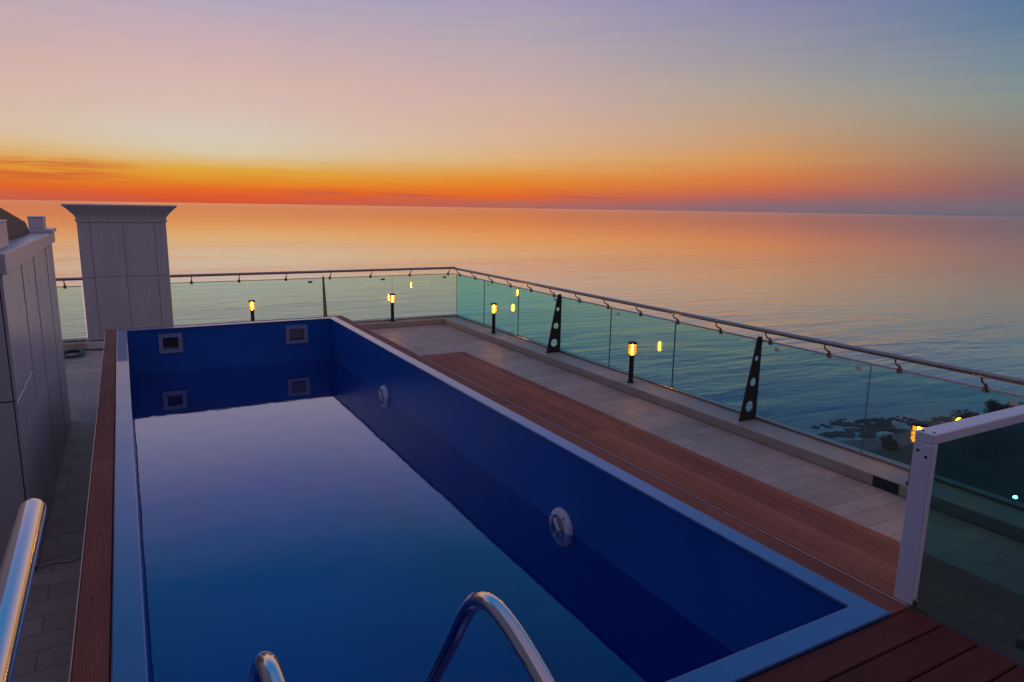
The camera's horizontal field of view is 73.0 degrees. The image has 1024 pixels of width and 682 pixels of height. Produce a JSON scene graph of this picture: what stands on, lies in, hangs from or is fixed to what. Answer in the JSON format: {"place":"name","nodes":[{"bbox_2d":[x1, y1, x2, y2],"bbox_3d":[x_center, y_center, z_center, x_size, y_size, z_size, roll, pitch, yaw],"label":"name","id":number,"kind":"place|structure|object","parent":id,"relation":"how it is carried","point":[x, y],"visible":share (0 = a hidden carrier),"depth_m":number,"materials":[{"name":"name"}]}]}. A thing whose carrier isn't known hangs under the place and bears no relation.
{"place":"outdoors","nodes":[
{"label":"outdoors","id":0,"kind":"place"},
{"bbox_2d":[12,324,906,681],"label":"terrace floor","id":1,"kind":"structure","parent":0,"point":[44,652],"depth_m":7.09,"materials":[{"name":"grey tile"}]},
{"bbox_2d":[0,498,46,681],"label":"grab rail","id":2,"kind":"object","parent":1,"relation":"on","point":[17,567],"visible":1,"depth_m":1.18,"materials":[{"name":"silver metal"}]},
{"bbox_2d":[0,228,70,569],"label":"plant cabinet","id":3,"kind":"object","parent":1,"relation":"on","point":[35,415],"visible":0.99,"depth_m":5.44,"materials":[{"name":"metal"}]},
{"bbox_2d":[0,220,8,249],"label":"roof box","id":4,"kind":"object","parent":3,"relation":"on","point":[4,242],"visible":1,"depth_m":5.00,"materials":[{"name":"white metal"}]},
{"bbox_2d":[0,208,29,239],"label":"vent hood","id":5,"kind":"object","parent":3,"relation":"on","point":[17,227],"visible":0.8,"depth_m":6.31,"materials":[{"name":"metal"}]},
{"bbox_2d":[27,216,45,228],"bbox_3d":[-5.317,-1.329,7.746,0.150,0.134,0.352,-5,12,-29],"label":"roof box","id":6,"kind":"object","parent":3,"relation":"on","point":[36,222],"visible":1,"depth_m":7.61,"materials":[{"name":"white metal"}]},
{"bbox_2d":[40,555,80,567],"bbox_3d":[-3.244,1.606,5.086,0.380,0.012,0.063,-8,14,-40],"label":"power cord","id":7,"kind":"object","parent":1,"relation":"on","point":[60,562],"visible":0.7,"depth_m":5.04,"materials":[{"name":"grey rubber"}]},
{"bbox_2d":[64,348,102,357],"bbox_3d":[-7.251,0.150,12.168,0.564,0.064,1.318,8,13,33],"label":"garden hose","id":8,"kind":"object","parent":1,"relation":"on","point":[82,352],"visible":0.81,"depth_m":11.93,"materials":[{"name":"rubber"}]},
{"bbox_2d":[86,337,103,343],"bbox_3d":[-7.966,0.020,14.543,1.650,0.600,3.148,-5,12,-29],"label":"shaft ledge","id":9,"kind":"object","parent":1,"relation":"on","point":[90,342],"visible":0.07,"depth_m":12.94,"materials":[{"name":"grey concrete"}]},
{"bbox_2d":[61,204,176,340],"bbox_3d":[-8.222,-1.515,14.758,2.007,2.739,1.830,-5,12,-29],"label":"vent shaft","id":10,"kind":"object","parent":9,"relation":"on","point":[124,258],"visible":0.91,"depth_m":14.11,"materials":[{"name":"metal"}]},
{"bbox_2d":[68,316,908,681],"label":"swimming pool","id":11,"kind":"structure","parent":1,"relation":"on","point":[334,498],"depth_m":6.13,"materials":[{"name":"blue tile"}]},
{"bbox_2d":[249,591,555,681],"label":"pool ladder","id":12,"kind":"object","parent":11,"relation":"attached to","point":[266,666],"visible":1,"depth_m":1.67,"materials":[{"name":"silver metal"}]},
{"bbox_2d":[62,314,940,505],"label":"kerb","id":13,"kind":"structure","parent":1,"relation":"on","point":[882,475],"depth_m":8.80,"materials":[{"name":"beige stone"}]},
{"bbox_2d":[248,300,254,320],"bbox_3d":[-5.130,-0.508,13.681,0.140,0.613,0.140,-5,12,-29],"label":"bollard light","id":14,"kind":"object","parent":13,"relation":"on","point":[252,305],"visible":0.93,"depth_m":13.61,"materials":[{"name":"brown metal"}]},
{"bbox_2d":[56,267,454,341],"bbox_3d":[-6.378,-0.657,12.921,11.772,1.152,0.308,-5,12,-29],"label":"glass balustrade","id":15,"kind":"object","parent":13,"relation":"on","point":[269,273],"visible":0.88,"depth_m":14.22,"materials":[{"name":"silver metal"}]},
{"bbox_2d":[389,293,394,321],"bbox_3d":[-2.605,-0.733,15.069,0.140,0.613,0.140,-5,12,-29],"label":"bollard light","id":16,"kind":"object","parent":13,"relation":"on","point":[392,298],"visible":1,"depth_m":15.03,"materials":[{"name":"brown metal"}]},
{"bbox_2d":[490,303,496,333],"bbox_3d":[-0.366,-0.461,13.851,0.140,0.613,0.140,-5,12,-29],"label":"bollard light","id":17,"kind":"object","parent":13,"relation":"on","point":[493,308],"visible":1,"depth_m":13.80,"materials":[{"name":"brown metal"}]},
{"bbox_2d":[627,341,636,382],"bbox_3d":[1.739,0.304,10.063,0.140,0.613,0.140,-5,12,-29],"label":"bollard light","id":18,"kind":"object","parent":13,"relation":"on","point":[632,348],"visible":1,"depth_m":10.03,"materials":[{"name":"brown metal"}]},
{"bbox_2d":[453,267,1023,481],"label":"glass balustrade","id":19,"kind":"object","parent":13,"relation":"on","point":[751,393],"visible":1,"depth_m":8.31,"materials":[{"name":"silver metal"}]},
{"bbox_2d":[905,421,928,484],"bbox_3d":[3.745,1.041,6.410,0.140,0.613,0.140,-5,12,-29],"label":"bollard light","id":20,"kind":"object","parent":13,"relation":"on","point":[916,425],"visible":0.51,"depth_m":6.36,"materials":[{"name":"brown metal"}]},
{"bbox_2d":[422,352,905,603],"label":"sun deck","id":21,"kind":"structure","parent":1,"relation":"on","point":[864,554],"depth_m":6.61,"materials":[{"name":"brown wood"}]},
{"bbox_2d":[0,200,1023,440],"bbox_3d":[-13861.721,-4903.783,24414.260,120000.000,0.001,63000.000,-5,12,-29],"label":"sea","id":22,"kind":"structure","parent":0,"point":[947,289],"depth_m":278.14,"materials":[{"name":"liquid"}]},
{"bbox_2d":[0,0,1023,216],"label":"sky","id":23,"kind":"structure","parent":0,"point":[894,107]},
{"bbox_2d":[745,608,1023,681],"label":"deck","id":24,"kind":"structure","parent":0,"point":[910,645],"depth_m":2.63,"materials":[{"name":"brown wood"}]},
{"bbox_2d":[894,405,1023,661],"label":"glass screen","id":25,"kind":"object","parent":24,"relation":"on","point":[961,561],"visible":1,"depth_m":3.18,"materials":[{"name":"white paint"}]},
{"bbox_2d":[951,627,1023,665],"bbox_3d":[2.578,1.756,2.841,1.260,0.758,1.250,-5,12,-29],"label":"board","id":26,"kind":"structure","parent":24,"relation":"attached to","point":[995,649],"depth_m":3.02,"materials":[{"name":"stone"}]},
{"bbox_2d":[838,422,952,475],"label":"beach","id":27,"kind":"structure","parent":0,"point":[902,453],"depth_m":87.15,"materials":[{"name":"brown sand"}]},
{"bbox_2d":[811,416,960,437],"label":"shore rocks","id":28,"kind":"object","parent":27,"relation":"on","point":[879,424],"visible":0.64,"depth_m":98.00,"materials":[{"name":"black stone"}]},
{"bbox_2d":[880,435,898,449],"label":"tree","id":29,"kind":"object","parent":27,"relation":"on","point":[888,442],"visible":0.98,"depth_m":86.92,"materials":[{"name":"green plant"}]},
{"bbox_2d":[950,408,979,420],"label":"tree","id":30,"kind":"object","parent":27,"relation":"on","point":[966,415],"visible":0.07,"depth_m":85.91,"materials":[{"name":"green plant"}]},
{"bbox_2d":[983,399,1015,413],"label":"tree","id":31,"kind":"object","parent":27,"relation":"on","point":[993,405],"visible":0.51,"depth_m":93.41,"materials":[{"name":"green plant"}]}
]}

